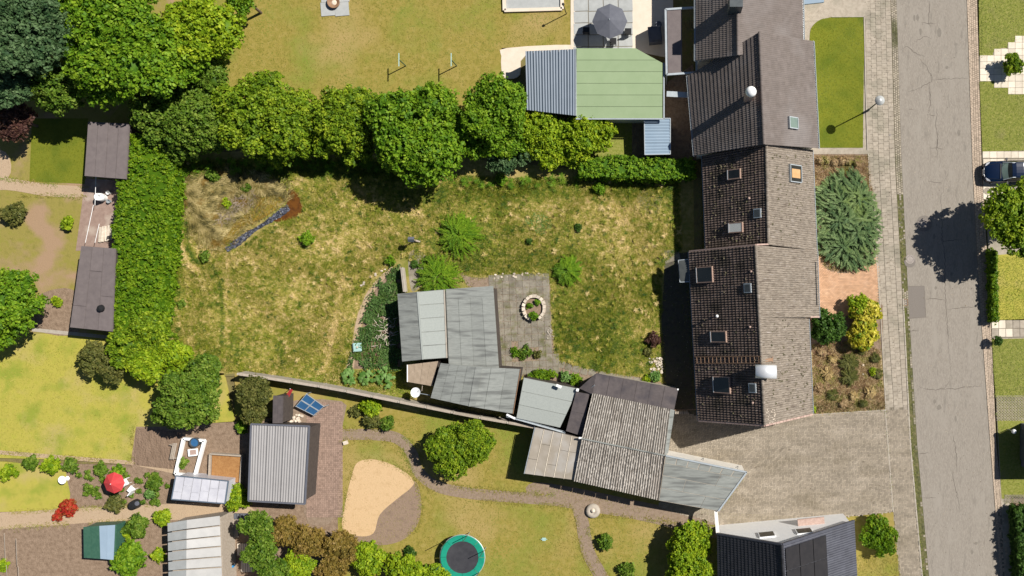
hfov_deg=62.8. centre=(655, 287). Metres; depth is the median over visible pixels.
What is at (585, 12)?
terrace
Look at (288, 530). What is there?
rust bush
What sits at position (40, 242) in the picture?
neighbour ground
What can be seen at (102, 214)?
brick yard
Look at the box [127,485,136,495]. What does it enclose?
garden chair
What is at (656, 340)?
bush
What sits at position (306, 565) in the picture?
shrub
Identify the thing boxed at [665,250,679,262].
paved patch
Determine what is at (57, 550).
allotment ground
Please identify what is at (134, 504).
compost bin
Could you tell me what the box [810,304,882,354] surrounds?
garden bed
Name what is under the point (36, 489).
lawn
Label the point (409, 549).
shrub
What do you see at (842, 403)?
dry perennial
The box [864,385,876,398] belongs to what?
dry perennial
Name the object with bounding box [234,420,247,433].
shrub
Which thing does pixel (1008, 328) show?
slab path
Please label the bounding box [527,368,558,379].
shrub
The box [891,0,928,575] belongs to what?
gutter
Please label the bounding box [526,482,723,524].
path widening
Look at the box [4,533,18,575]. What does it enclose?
plant poles
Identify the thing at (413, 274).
bare patch
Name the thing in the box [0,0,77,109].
blue conifer
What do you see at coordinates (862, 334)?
golden bush
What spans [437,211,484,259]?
feathery shrub
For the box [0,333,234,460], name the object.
lawn
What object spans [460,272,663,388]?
terrace
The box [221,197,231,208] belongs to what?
bush
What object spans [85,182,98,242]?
washing line poles
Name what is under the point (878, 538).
street bush
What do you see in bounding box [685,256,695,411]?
path weeds
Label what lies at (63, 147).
lawn
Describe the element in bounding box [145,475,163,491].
shrub
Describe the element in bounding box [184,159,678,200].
hedge foot grass
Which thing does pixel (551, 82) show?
blue roofed shed
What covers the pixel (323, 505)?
brick paving
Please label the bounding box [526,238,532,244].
bush
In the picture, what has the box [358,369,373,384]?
broad leaved plant
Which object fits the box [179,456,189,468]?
shrub
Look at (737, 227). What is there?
roof window
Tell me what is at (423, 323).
garden shed
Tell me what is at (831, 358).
dry perennial
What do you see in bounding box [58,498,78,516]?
shrub
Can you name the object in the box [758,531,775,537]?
window
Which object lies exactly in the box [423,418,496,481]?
ball bush
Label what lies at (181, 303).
bush
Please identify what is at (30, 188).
sandy path
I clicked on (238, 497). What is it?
shrub
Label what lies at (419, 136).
round tree
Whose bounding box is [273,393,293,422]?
narrow annex
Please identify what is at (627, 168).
clipped hedge
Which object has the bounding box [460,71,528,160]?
dark tree
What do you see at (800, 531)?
window
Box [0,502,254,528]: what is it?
allotment path
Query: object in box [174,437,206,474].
cold frame
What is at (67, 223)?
shrub
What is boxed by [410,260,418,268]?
bush
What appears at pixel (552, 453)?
carport roof
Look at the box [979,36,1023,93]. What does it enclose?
stepped path
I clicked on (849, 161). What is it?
heather tuft
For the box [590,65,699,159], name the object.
yard
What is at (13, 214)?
shrub
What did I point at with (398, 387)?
wall foot weeds
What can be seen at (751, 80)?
neighbour house
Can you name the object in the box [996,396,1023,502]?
grass paving
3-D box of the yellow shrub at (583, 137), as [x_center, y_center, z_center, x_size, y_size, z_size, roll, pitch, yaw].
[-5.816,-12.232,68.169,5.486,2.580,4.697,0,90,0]
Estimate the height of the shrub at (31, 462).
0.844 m
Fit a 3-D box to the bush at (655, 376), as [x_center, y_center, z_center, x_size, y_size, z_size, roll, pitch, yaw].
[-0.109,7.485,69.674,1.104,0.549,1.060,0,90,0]
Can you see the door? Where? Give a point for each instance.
(1021, 431)
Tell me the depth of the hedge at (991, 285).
69.16 m
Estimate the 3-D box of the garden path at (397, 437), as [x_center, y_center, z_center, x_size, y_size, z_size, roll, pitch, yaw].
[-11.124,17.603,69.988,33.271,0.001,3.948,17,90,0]
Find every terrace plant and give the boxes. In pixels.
[510,346,520,357]
[518,343,532,359]
[533,350,541,358]
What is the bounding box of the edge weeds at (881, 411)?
[664,154,923,569]
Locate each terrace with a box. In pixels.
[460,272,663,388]
[574,0,632,48]
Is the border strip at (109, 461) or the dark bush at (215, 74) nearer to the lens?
the dark bush at (215, 74)
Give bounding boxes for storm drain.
[902,299,907,305]
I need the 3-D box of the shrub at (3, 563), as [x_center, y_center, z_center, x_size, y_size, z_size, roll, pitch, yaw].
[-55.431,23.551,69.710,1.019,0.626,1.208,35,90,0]
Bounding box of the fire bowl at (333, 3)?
[327,0,339,7]
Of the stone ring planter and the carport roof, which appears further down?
the carport roof
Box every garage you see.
[659,451,746,510]
[1020,423,1023,466]
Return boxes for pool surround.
[502,0,563,12]
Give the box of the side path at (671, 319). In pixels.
[661,252,696,425]
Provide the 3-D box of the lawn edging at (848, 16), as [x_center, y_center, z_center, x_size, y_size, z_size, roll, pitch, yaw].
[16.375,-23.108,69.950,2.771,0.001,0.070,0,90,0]
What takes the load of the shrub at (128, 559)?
on the allotment ground at (57, 550)
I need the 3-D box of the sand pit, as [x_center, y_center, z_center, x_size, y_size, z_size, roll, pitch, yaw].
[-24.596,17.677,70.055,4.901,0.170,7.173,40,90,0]
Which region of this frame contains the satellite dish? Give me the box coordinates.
[411,387,427,397]
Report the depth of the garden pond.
69.95 m
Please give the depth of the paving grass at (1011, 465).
69.98 m
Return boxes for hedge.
[110,132,187,338]
[577,154,697,185]
[984,247,1000,324]
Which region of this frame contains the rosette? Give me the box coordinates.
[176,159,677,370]
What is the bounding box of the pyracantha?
[235,374,272,426]
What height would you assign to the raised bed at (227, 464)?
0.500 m
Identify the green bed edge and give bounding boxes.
[813,401,886,413]
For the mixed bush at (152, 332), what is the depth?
67.50 m
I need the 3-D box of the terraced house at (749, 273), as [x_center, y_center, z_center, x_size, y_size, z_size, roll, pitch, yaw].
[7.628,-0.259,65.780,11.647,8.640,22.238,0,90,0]
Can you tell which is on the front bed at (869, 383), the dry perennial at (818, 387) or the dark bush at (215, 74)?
the dry perennial at (818, 387)
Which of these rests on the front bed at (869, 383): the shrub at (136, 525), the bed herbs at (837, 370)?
the bed herbs at (837, 370)
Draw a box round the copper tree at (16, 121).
[0,100,37,142]
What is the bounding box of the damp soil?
[354,481,420,544]
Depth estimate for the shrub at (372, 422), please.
69.26 m
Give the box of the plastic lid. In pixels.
[353,343,361,351]
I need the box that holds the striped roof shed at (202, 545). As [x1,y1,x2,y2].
[168,511,236,575]
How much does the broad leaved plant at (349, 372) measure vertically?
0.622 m
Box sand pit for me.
[342,459,413,535]
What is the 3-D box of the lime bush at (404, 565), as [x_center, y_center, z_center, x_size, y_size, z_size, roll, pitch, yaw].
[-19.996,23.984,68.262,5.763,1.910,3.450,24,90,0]
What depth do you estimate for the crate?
69.55 m
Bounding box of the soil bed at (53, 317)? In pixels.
[33,288,79,335]
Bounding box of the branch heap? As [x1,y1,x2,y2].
[361,314,396,367]
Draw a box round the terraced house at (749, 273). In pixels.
[678,145,819,426]
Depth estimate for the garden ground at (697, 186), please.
70.01 m
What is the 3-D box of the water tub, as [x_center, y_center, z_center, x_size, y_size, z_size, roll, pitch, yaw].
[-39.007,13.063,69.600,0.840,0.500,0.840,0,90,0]
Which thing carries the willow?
on the lawn at (226, 413)
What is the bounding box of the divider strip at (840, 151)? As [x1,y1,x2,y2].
[813,150,867,153]
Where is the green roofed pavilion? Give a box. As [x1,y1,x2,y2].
[576,48,664,122]
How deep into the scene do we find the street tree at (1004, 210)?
65.00 m
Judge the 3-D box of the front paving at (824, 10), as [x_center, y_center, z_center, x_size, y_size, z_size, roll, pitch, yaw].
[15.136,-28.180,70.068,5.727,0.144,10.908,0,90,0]
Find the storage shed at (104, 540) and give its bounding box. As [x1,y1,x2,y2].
[83,521,125,559]
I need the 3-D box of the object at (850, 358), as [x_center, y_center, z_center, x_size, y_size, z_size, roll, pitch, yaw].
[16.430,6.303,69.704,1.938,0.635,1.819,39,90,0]
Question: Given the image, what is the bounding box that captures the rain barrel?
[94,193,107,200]
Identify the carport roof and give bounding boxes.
[524,423,581,479]
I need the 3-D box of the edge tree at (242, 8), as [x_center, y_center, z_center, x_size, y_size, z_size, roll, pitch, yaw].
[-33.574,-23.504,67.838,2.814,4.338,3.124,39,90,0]
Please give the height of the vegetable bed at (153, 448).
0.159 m
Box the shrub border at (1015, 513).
[1006,502,1023,575]
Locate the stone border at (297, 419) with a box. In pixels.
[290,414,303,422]
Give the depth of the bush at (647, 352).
69.73 m
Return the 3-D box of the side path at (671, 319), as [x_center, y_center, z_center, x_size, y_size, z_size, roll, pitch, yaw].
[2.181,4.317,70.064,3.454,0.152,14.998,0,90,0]
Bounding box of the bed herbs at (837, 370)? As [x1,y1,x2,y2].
[811,341,885,413]
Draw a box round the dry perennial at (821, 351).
[817,347,826,355]
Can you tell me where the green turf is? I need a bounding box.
[551,277,661,372]
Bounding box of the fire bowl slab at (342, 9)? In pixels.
[320,0,349,15]
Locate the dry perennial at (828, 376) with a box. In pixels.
[819,366,833,380]
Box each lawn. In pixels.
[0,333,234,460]
[0,461,69,511]
[29,118,87,183]
[107,0,570,122]
[165,151,693,426]
[235,373,716,575]
[592,123,631,157]
[810,17,863,147]
[978,0,1023,56]
[979,81,1023,150]
[992,338,1023,395]
[997,254,1023,319]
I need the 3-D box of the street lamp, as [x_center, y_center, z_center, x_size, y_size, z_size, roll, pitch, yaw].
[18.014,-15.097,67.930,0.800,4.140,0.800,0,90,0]
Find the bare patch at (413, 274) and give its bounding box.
[408,251,428,291]
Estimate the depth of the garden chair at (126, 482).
69.55 m
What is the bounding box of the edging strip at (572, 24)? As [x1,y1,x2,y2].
[571,0,574,47]
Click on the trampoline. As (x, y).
(459, 557)
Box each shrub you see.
[0,201,28,226]
[0,463,19,482]
[0,558,10,572]
[21,454,38,470]
[38,454,61,474]
[50,295,62,307]
[52,509,63,521]
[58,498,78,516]
[60,215,73,229]
[61,457,79,473]
[93,460,109,477]
[103,493,125,513]
[109,463,125,474]
[109,538,147,575]
[120,512,149,538]
[121,532,131,538]
[143,489,155,498]
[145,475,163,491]
[149,547,167,564]
[152,508,171,526]
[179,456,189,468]
[225,482,251,511]
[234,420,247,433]
[283,548,318,575]
[349,404,360,417]
[358,397,382,417]
[362,415,381,428]
[379,415,394,431]
[404,545,416,556]
[414,254,464,290]
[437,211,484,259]
[517,110,567,172]
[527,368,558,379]
[551,254,584,286]
[556,114,618,169]
[560,370,570,382]
[569,372,582,385]
[596,532,612,551]
[617,561,635,575]
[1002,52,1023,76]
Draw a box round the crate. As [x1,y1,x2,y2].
[188,448,197,456]
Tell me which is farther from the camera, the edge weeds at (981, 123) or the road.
the road
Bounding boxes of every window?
[696,266,713,282]
[710,331,726,341]
[712,375,730,393]
[727,168,741,179]
[728,222,743,233]
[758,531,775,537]
[787,116,798,129]
[788,164,801,182]
[795,527,813,534]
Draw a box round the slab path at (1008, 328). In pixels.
[991,319,1023,337]
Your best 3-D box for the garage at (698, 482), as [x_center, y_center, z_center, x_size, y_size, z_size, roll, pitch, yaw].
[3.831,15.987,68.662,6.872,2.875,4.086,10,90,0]
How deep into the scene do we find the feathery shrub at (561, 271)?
69.41 m
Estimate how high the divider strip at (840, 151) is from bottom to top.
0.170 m
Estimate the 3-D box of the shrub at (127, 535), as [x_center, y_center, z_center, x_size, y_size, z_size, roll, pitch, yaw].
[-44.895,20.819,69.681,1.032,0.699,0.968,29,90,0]
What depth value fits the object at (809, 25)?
70.01 m
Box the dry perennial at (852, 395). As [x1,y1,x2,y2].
[849,391,858,400]
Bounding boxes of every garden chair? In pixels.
[123,478,130,487]
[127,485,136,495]
[582,27,589,34]
[610,38,615,45]
[625,28,630,35]
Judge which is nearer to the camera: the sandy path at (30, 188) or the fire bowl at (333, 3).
the fire bowl at (333, 3)
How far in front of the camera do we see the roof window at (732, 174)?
64.68 m
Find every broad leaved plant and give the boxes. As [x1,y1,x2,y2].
[341,368,354,384]
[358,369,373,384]
[373,366,395,388]
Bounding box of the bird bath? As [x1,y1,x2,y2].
[58,476,69,483]
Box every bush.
[28,55,86,116]
[76,340,127,384]
[104,309,178,369]
[125,339,194,385]
[173,52,229,99]
[175,299,186,308]
[198,250,210,262]
[205,168,220,182]
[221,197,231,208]
[240,183,251,191]
[271,514,325,557]
[297,229,315,245]
[312,529,360,575]
[350,539,389,575]
[383,550,450,575]
[384,254,396,265]
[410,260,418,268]
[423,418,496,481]
[486,150,534,176]
[495,173,507,185]
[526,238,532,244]
[574,223,581,232]
[593,181,604,195]
[641,374,650,381]
[643,347,651,356]
[645,331,661,347]
[649,371,660,381]
[665,519,715,575]
[810,307,847,345]
[845,299,882,351]
[846,292,868,317]
[858,513,899,557]
[869,367,875,376]
[992,336,1002,345]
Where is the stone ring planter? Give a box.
[522,294,545,320]
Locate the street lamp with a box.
[866,96,884,111]
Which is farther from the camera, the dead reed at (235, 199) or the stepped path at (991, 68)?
the stepped path at (991, 68)
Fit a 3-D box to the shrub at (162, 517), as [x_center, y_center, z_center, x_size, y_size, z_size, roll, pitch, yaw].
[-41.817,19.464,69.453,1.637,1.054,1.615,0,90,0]
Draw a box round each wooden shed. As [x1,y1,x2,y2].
[70,246,117,331]
[85,122,145,178]
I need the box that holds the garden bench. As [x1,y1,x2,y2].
[169,443,176,458]
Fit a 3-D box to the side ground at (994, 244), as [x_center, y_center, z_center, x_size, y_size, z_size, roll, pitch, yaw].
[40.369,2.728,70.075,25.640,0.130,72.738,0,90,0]
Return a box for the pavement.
[865,0,920,575]
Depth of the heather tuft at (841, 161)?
69.65 m
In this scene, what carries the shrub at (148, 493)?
on the allotment ground at (57, 550)
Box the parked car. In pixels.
[982,158,1023,183]
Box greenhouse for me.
[171,472,235,503]
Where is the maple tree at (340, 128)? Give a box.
[305,84,377,167]
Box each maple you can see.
[58,0,210,111]
[160,0,247,65]
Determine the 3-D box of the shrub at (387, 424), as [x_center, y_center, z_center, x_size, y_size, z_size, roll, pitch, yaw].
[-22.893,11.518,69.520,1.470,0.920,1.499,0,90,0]
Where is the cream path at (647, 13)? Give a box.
[633,0,672,57]
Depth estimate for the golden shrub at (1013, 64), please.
68.69 m
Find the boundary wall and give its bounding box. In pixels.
[237,371,535,427]
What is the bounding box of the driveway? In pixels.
[659,410,893,524]
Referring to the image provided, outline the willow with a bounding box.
[150,353,223,429]
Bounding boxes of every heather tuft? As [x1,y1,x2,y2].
[817,157,824,164]
[823,156,831,163]
[830,158,838,166]
[838,157,845,164]
[845,157,852,164]
[852,159,860,166]
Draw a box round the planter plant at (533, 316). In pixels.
[526,300,540,321]
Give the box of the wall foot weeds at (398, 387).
[302,366,420,398]
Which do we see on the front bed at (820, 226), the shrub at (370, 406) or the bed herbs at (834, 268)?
the bed herbs at (834, 268)
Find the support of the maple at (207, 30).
on the neighbour lawn at (122, 112)
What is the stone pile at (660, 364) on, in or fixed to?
on the lawn at (475, 167)
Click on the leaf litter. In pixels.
(694, 393)
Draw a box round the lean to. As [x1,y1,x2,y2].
[407,360,443,385]
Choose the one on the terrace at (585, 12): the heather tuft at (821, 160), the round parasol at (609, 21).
the round parasol at (609, 21)
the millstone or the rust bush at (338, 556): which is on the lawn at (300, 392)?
the rust bush at (338, 556)
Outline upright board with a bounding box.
[400,267,407,291]
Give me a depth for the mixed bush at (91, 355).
67.89 m
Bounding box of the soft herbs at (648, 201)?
[637,190,660,214]
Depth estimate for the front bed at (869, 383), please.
70.00 m
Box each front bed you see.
[811,352,884,415]
[814,154,876,272]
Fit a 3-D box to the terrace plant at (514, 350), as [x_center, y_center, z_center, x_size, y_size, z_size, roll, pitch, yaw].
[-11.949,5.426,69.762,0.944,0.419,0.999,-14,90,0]
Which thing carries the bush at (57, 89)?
on the neighbour ground at (40, 242)
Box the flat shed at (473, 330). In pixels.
[446,286,501,367]
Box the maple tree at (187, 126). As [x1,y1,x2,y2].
[127,82,224,165]
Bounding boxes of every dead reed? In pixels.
[182,163,294,253]
[212,191,257,225]
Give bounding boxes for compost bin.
[128,499,141,509]
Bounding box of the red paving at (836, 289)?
[806,256,878,322]
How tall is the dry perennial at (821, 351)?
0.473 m
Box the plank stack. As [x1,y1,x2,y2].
[98,225,112,241]
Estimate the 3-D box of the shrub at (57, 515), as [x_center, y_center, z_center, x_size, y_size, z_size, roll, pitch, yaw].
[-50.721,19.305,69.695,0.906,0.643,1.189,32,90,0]
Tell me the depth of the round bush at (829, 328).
68.37 m
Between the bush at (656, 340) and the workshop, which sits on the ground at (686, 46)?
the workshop
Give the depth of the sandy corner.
69.99 m
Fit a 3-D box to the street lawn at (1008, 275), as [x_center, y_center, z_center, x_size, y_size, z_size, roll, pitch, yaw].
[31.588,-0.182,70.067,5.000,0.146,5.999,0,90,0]
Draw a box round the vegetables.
[75,468,169,506]
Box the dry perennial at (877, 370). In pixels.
[873,368,883,379]
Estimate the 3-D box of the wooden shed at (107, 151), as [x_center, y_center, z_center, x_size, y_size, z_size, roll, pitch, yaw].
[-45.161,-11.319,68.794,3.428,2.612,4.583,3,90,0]
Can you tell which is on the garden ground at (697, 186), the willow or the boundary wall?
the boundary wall
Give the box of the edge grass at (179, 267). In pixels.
[173,234,185,317]
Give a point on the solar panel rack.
(307, 403)
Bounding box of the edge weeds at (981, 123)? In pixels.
[979,1,1013,548]
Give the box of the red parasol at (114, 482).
[104,472,129,492]
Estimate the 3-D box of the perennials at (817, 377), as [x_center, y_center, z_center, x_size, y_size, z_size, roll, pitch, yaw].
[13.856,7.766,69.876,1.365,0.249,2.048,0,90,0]
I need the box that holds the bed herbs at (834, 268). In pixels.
[818,249,853,273]
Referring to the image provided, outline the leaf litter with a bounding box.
[464,1,995,572]
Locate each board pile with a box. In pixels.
[233,519,238,537]
[234,513,247,518]
[237,543,246,554]
[241,561,252,571]
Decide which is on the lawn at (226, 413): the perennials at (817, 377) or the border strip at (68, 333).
the border strip at (68, 333)
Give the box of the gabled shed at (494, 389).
[431,362,522,413]
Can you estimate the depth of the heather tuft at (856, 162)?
69.64 m
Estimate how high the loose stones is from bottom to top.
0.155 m
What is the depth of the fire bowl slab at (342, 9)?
69.94 m
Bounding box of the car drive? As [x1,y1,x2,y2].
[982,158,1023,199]
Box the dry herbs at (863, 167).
[814,153,873,195]
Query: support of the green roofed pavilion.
on the yard at (677, 110)
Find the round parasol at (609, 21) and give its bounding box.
[592,4,626,38]
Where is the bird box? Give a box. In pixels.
[408,237,415,241]
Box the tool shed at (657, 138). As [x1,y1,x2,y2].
[644,118,670,157]
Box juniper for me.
[815,166,884,272]
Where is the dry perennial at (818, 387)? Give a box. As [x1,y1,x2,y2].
[814,381,823,391]
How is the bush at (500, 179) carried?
on the lawn at (475, 167)
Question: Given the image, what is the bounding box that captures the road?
[896,0,999,575]
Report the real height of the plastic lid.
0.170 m
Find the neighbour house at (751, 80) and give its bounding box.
[664,0,823,158]
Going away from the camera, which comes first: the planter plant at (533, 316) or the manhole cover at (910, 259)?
the planter plant at (533, 316)
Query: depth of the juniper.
69.42 m
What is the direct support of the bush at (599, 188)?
on the lawn at (475, 167)
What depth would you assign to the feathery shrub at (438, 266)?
69.27 m
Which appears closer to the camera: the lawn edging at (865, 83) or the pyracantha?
the pyracantha
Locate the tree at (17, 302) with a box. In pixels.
[0,267,50,351]
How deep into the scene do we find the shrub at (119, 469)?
69.55 m
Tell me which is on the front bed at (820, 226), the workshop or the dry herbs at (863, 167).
the dry herbs at (863, 167)
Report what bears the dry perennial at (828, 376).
on the front bed at (869, 383)
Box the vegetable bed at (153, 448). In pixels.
[133,428,178,468]
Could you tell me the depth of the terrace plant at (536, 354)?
69.72 m
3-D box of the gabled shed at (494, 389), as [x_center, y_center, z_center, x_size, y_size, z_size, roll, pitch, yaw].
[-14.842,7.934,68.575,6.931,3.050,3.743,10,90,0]
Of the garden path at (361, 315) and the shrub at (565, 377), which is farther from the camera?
the garden path at (361, 315)
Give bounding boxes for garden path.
[343,429,716,538]
[347,267,392,368]
[572,504,607,575]
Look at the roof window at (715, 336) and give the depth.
64.74 m
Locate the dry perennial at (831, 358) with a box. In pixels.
[827,354,837,362]
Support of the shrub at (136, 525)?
on the allotment ground at (57, 550)
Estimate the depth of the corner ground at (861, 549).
70.00 m
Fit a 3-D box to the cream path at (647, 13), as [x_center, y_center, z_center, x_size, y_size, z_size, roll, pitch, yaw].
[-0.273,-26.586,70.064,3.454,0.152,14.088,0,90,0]
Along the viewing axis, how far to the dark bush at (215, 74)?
66.22 m
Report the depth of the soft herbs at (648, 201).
69.94 m
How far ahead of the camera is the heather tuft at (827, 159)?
69.66 m
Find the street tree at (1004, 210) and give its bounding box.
[978,176,1023,257]
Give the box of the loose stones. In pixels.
[494,272,542,278]
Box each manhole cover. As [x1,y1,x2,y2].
[906,255,913,263]
[918,219,926,227]
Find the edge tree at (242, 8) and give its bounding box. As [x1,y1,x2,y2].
[225,0,261,18]
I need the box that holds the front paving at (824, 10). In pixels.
[804,0,866,20]
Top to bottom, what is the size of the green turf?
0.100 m
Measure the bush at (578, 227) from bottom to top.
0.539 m
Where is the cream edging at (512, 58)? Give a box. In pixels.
[500,45,580,78]
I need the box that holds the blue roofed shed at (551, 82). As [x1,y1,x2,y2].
[525,49,576,119]
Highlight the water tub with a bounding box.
[189,437,200,447]
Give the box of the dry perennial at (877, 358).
[869,352,880,362]
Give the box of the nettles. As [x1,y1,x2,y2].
[183,154,579,189]
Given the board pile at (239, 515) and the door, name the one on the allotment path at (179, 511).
the board pile at (239, 515)
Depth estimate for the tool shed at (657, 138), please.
67.84 m
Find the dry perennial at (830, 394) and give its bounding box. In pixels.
[826,388,838,400]
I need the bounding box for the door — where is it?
[1020,429,1023,461]
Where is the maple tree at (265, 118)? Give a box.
[209,69,324,169]
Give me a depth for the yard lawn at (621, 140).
69.99 m
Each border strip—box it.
[0,450,173,473]
[32,328,106,338]
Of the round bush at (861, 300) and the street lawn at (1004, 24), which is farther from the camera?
the street lawn at (1004, 24)
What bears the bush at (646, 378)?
on the lawn at (475, 167)
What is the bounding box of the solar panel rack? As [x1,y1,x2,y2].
[295,392,327,415]
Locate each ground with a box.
[0,0,173,334]
[0,0,998,486]
[0,417,337,575]
[130,125,701,428]
[187,173,287,246]
[717,512,898,575]
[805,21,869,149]
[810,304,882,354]
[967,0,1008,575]
[987,40,1019,575]
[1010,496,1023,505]
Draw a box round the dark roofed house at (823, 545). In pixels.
[714,510,856,575]
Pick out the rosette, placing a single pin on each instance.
(427, 241)
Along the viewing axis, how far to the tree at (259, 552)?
66.71 m
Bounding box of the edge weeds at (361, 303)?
[349,259,669,385]
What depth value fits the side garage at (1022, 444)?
69.64 m
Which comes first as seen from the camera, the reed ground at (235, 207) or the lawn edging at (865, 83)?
the lawn edging at (865, 83)
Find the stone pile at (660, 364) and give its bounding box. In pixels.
[649,357,662,373]
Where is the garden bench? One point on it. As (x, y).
(173, 450)
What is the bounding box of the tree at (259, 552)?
[236,509,292,575]
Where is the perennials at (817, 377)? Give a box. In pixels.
[812,368,824,386]
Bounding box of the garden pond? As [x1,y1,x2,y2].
[215,189,302,251]
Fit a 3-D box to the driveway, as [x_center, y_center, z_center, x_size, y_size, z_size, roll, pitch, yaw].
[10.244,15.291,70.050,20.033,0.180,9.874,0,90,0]
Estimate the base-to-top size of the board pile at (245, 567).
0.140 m
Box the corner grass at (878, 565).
[857,555,900,575]
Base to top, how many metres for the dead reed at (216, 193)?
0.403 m
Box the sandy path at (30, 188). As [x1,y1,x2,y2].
[0,177,83,196]
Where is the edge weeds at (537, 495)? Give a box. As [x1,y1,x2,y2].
[336,425,714,575]
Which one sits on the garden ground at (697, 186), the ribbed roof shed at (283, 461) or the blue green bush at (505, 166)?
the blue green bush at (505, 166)
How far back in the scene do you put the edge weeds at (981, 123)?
69.96 m
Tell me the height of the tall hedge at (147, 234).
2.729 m
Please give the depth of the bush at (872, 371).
69.72 m
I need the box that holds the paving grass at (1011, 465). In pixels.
[998,425,1023,503]
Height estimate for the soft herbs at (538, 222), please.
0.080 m
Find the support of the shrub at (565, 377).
on the terrace at (513, 318)
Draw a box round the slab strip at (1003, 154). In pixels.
[982,150,1023,157]
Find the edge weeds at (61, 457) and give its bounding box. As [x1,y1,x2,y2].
[0,176,153,532]
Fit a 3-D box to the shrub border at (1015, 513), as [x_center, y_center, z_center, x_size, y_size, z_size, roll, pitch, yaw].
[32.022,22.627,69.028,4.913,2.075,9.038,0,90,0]
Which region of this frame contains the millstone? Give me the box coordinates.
[586,503,599,517]
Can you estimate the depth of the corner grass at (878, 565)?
69.98 m
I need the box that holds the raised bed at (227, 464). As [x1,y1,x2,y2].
[208,452,244,485]
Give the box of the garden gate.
[675,409,695,413]
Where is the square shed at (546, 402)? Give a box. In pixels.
[506,376,578,432]
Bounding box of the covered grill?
[648,21,661,45]
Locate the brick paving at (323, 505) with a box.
[272,399,346,525]
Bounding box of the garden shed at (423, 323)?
[397,290,447,361]
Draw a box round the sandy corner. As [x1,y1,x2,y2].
[0,150,10,177]
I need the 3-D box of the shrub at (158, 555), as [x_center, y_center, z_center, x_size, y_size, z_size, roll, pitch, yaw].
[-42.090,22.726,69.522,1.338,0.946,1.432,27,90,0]
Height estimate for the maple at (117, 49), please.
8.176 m
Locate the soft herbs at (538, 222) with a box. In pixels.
[525,212,551,234]
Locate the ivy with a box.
[346,264,404,373]
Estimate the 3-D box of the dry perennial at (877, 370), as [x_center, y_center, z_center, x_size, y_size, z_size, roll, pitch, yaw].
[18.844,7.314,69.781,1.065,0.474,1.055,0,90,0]
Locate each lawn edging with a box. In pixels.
[832,16,864,16]
[864,17,867,149]
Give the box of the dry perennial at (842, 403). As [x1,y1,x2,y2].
[838,399,847,407]
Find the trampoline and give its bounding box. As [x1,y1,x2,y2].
[436,532,485,575]
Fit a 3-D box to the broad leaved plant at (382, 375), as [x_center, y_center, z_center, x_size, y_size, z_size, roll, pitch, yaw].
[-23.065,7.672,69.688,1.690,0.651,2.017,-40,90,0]
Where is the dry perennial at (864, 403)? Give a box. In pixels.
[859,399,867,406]
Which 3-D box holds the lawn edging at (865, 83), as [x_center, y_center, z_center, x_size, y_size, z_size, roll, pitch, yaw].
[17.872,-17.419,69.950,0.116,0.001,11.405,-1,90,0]
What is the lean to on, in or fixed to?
on the lawn at (475, 167)
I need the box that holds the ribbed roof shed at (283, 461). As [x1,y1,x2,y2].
[247,421,320,504]
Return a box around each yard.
[76,179,119,250]
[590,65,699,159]
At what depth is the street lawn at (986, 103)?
69.99 m
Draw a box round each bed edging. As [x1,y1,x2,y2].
[813,410,885,414]
[868,154,885,409]
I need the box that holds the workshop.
[566,373,678,499]
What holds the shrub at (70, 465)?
on the allotment ground at (57, 550)
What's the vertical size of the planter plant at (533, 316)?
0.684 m
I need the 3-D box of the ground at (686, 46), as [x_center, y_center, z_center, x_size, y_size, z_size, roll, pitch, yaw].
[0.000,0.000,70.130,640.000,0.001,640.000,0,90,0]
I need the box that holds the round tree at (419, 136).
[363,80,473,188]

